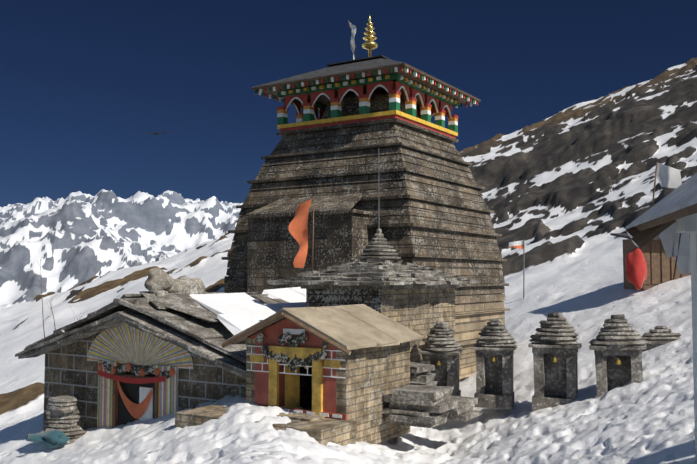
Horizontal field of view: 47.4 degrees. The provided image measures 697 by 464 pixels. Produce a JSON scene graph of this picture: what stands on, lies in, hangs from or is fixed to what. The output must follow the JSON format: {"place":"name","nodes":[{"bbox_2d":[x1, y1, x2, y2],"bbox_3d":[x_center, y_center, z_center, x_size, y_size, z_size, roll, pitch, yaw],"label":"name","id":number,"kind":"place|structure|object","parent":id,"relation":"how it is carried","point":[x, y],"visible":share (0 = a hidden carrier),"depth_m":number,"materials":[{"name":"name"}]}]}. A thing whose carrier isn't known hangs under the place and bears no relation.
{"place":"outdoors","nodes":[
{"label":"outdoors","id":0,"kind":"place"},
{"bbox_2d":[139,131,171,134],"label":"bird","id":1,"kind":"object","parent":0,"point":[154,133],"visible":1,"depth_m":70.02},
{"bbox_2d":[0,58,696,463],"bbox_3d":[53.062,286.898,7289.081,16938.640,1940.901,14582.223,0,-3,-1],"label":"snow terrain","id":2,"kind":"structure","parent":0,"point":[566,192],"depth_m":46.07,"materials":[{"name":"white snow"}]},
{"bbox_2d":[26,430,68,447],"bbox_3d":[-6.824,4.694,18.112,1.131,0.402,0.713,-2,-4,32],"label":"blue cloth","id":3,"kind":"object","parent":2,"relation":"on","point":[53,438],"visible":1,"depth_m":17.93,"materials":[{"name":"blue fabric"}]},
{"bbox_2d":[43,330,245,430],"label":"mandapa walls","id":4,"kind":"structure","parent":2,"relation":"on","point":[70,370],"depth_m":18.99,"materials":[{"name":"grey stone"}]},
{"bbox_2d":[34,255,79,337],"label":"dry stalk twigs","id":5,"kind":"object","parent":4,"relation":"on","point":[49,308],"visible":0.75,"depth_m":20.23,"materials":[{"name":"plant"}]},
{"bbox_2d":[97,370,165,418],"bbox_3d":[-4.901,3.718,18.044,2.200,1.055,0.170,-2,-4,32],"label":"cloth drape","id":6,"kind":"object","parent":4,"relation":"attached to","point":[136,411],"visible":1,"depth_m":18.01,"materials":[{"name":"fabric"}]},
{"bbox_2d":[87,323,192,427],"bbox_3d":[-4.719,3.880,18.288,3.440,3.670,0.619,-2,-4,32],"label":"decorated doorway","id":7,"kind":"structure","parent":4,"relation":"attached to","point":[125,345],"depth_m":18.20,"materials":[{"name":"multicoloured fabric"}]},
{"bbox_2d":[15,287,305,378],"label":"mandapa roof slabs","id":8,"kind":"structure","parent":4,"relation":"on","point":[206,326],"depth_m":18.02,"materials":[{"name":"grey stone"}]},
{"bbox_2d":[144,268,204,303],"bbox_3d":[-4.290,1.302,19.259,0.740,0.850,1.995,-2,-4,32],"label":"stone lion","id":9,"kind":"object","parent":4,"relation":"on","point":[159,282],"visible":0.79,"depth_m":18.83},
{"bbox_2d":[40,362,481,444],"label":"stacked stones","id":10,"kind":"object","parent":2,"relation":"on","point":[422,399],"visible":0.9,"depth_m":15.75,"materials":[{"name":"grey stone"}]},
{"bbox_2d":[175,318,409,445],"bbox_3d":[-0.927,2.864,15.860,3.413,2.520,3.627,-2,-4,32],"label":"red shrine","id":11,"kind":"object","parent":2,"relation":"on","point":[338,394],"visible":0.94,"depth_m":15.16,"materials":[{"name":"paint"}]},
{"bbox_2d":[221,304,423,354],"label":"shrine roof","id":12,"kind":"structure","parent":11,"relation":"on","point":[345,329],"depth_m":15.36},
{"bbox_2d":[219,118,510,382],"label":"temple tower","id":13,"kind":"structure","parent":2,"relation":"on","point":[421,204],"depth_m":25.29,"materials":[{"name":"grey stone"}]},
{"bbox_2d":[348,20,358,59],"bbox_3d":[0.176,-6.807,28.271,0.456,1.608,0.301,-1,-3,11],"label":"flag","id":14,"kind":"object","parent":13,"relation":"on","point":[353,32],"visible":0.83,"depth_m":28.32,"materials":[{"name":"white fabric"}]},
{"bbox_2d":[234,118,475,288],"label":"ribs","id":15,"kind":"object","parent":13,"relation":"on","point":[365,188],"visible":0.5,"depth_m":25.79,"materials":[{"name":"grey stone"}]},
{"bbox_2d":[251,55,480,138],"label":"temple canopy roof","id":16,"kind":"structure","parent":13,"relation":"on","point":[379,87],"depth_m":26.53,"materials":[{"name":"multicoloured wood"}]},
{"bbox_2d":[362,14,377,56],"bbox_3d":[0.757,-6.948,28.270,0.600,1.680,0.600,-2,-4,32],"label":"golden finial","id":17,"kind":"object","parent":13,"relation":"on","point":[369,44],"visible":0.98,"depth_m":28.16,"materials":[{"name":"gold metal"}]},
{"bbox_2d":[306,288,454,362],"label":"stone wall","id":18,"kind":"structure","parent":2,"relation":"on","point":[422,311],"depth_m":19.45,"materials":[{"name":"grey stone"}]},
{"bbox_2d":[289,196,313,270],"bbox_3d":[-1.155,0.198,19.571,0.579,2.171,0.361,-2,-4,32],"label":"orange flag","id":19,"kind":"object","parent":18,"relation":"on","point":[298,227],"visible":0.98,"depth_m":19.64,"materials":[{"name":"fabric"}]},
{"bbox_2d":[266,228,480,288],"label":"stepped stone roof","id":20,"kind":"structure","parent":18,"relation":"on","point":[379,265],"depth_m":19.22,"materials":[{"name":"grey stone"}]},
{"bbox_2d":[374,148,383,227],"bbox_3d":[0.786,-1.075,20.525,0.279,2.200,0.030,-2,-4,32],"label":"trident pole","id":21,"kind":"object","parent":20,"relation":"on","point":[378,171],"visible":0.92,"depth_m":20.52,"materials":[{"name":"grey metal"}]},
{"bbox_2d":[418,321,462,395],"bbox_3d":[2.187,3.174,19.136,1.069,2.025,1.027,-1,-3,15],"label":"miniature shrine","id":22,"kind":"object","parent":2,"relation":"on","point":[441,350],"visible":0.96,"depth_m":18.88,"materials":[{"name":"grey stone"}]},
{"bbox_2d":[471,319,517,408],"bbox_3d":[3.415,3.025,18.456,0.984,2.010,1.011,-1,-3,16],"label":"miniature shrine","id":23,"kind":"object","parent":2,"relation":"on","point":[494,347],"visible":1,"depth_m":18.12,"materials":[{"name":"grey stone"}]},
{"bbox_2d":[509,239,524,298],"bbox_3d":[8.245,1.941,38.859,0.772,3.201,0.117,0,-3,-1],"label":"flag","id":24,"kind":"object","parent":2,"relation":"on","point":[518,244],"visible":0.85,"depth_m":38.89,"materials":[{"name":"metal"}]},
{"bbox_2d":[528,313,581,410],"bbox_3d":[4.576,2.866,17.658,1.146,2.142,1.166,-1,-3,18],"label":"miniature shrine","id":25,"kind":"object","parent":2,"relation":"on","point":[555,345],"visible":0.98,"depth_m":17.32,"materials":[{"name":"grey stone"}]},
{"bbox_2d":[588,314,647,397],"bbox_3d":[5.717,2.746,16.812,1.207,2.006,1.219,-1,-4,21],"label":"miniature shrine","id":26,"kind":"object","parent":2,"relation":"on","point":[618,346],"visible":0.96,"depth_m":16.54,"materials":[{"name":"grey stone"}]},
{"bbox_2d":[610,233,690,289],"bbox_3d":[11.795,1.076,29.849,3.421,2.205,2.600,0,-3,-1],"label":"wooden hut","id":27,"kind":"object","parent":2,"relation":"on","point":[649,265],"visible":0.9,"depth_m":28.89,"materials":[{"name":"brown wood"}]},
{"bbox_2d":[641,326,680,351],"bbox_3d":[7.922,3.191,20.153,1.077,1.605,1.113,-1,-4,20],"label":"votive shrine","id":28,"kind":"object","parent":2,"relation":"on","point":[656,336],"visible":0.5,"depth_m":19.81,"materials":[{"name":"grey stone"}]},
{"bbox_2d":[626,162,696,463],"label":"house","id":29,"kind":"structure","parent":2,"relation":"on","point":[670,218],"depth_m":6.91,"materials":[{"name":"white paint"}]},
{"bbox_2d":[0,0,696,206],"label":"sky","id":30,"kind":"structure","parent":0,"point":[80,80],"materials":[{"name":"blue"}]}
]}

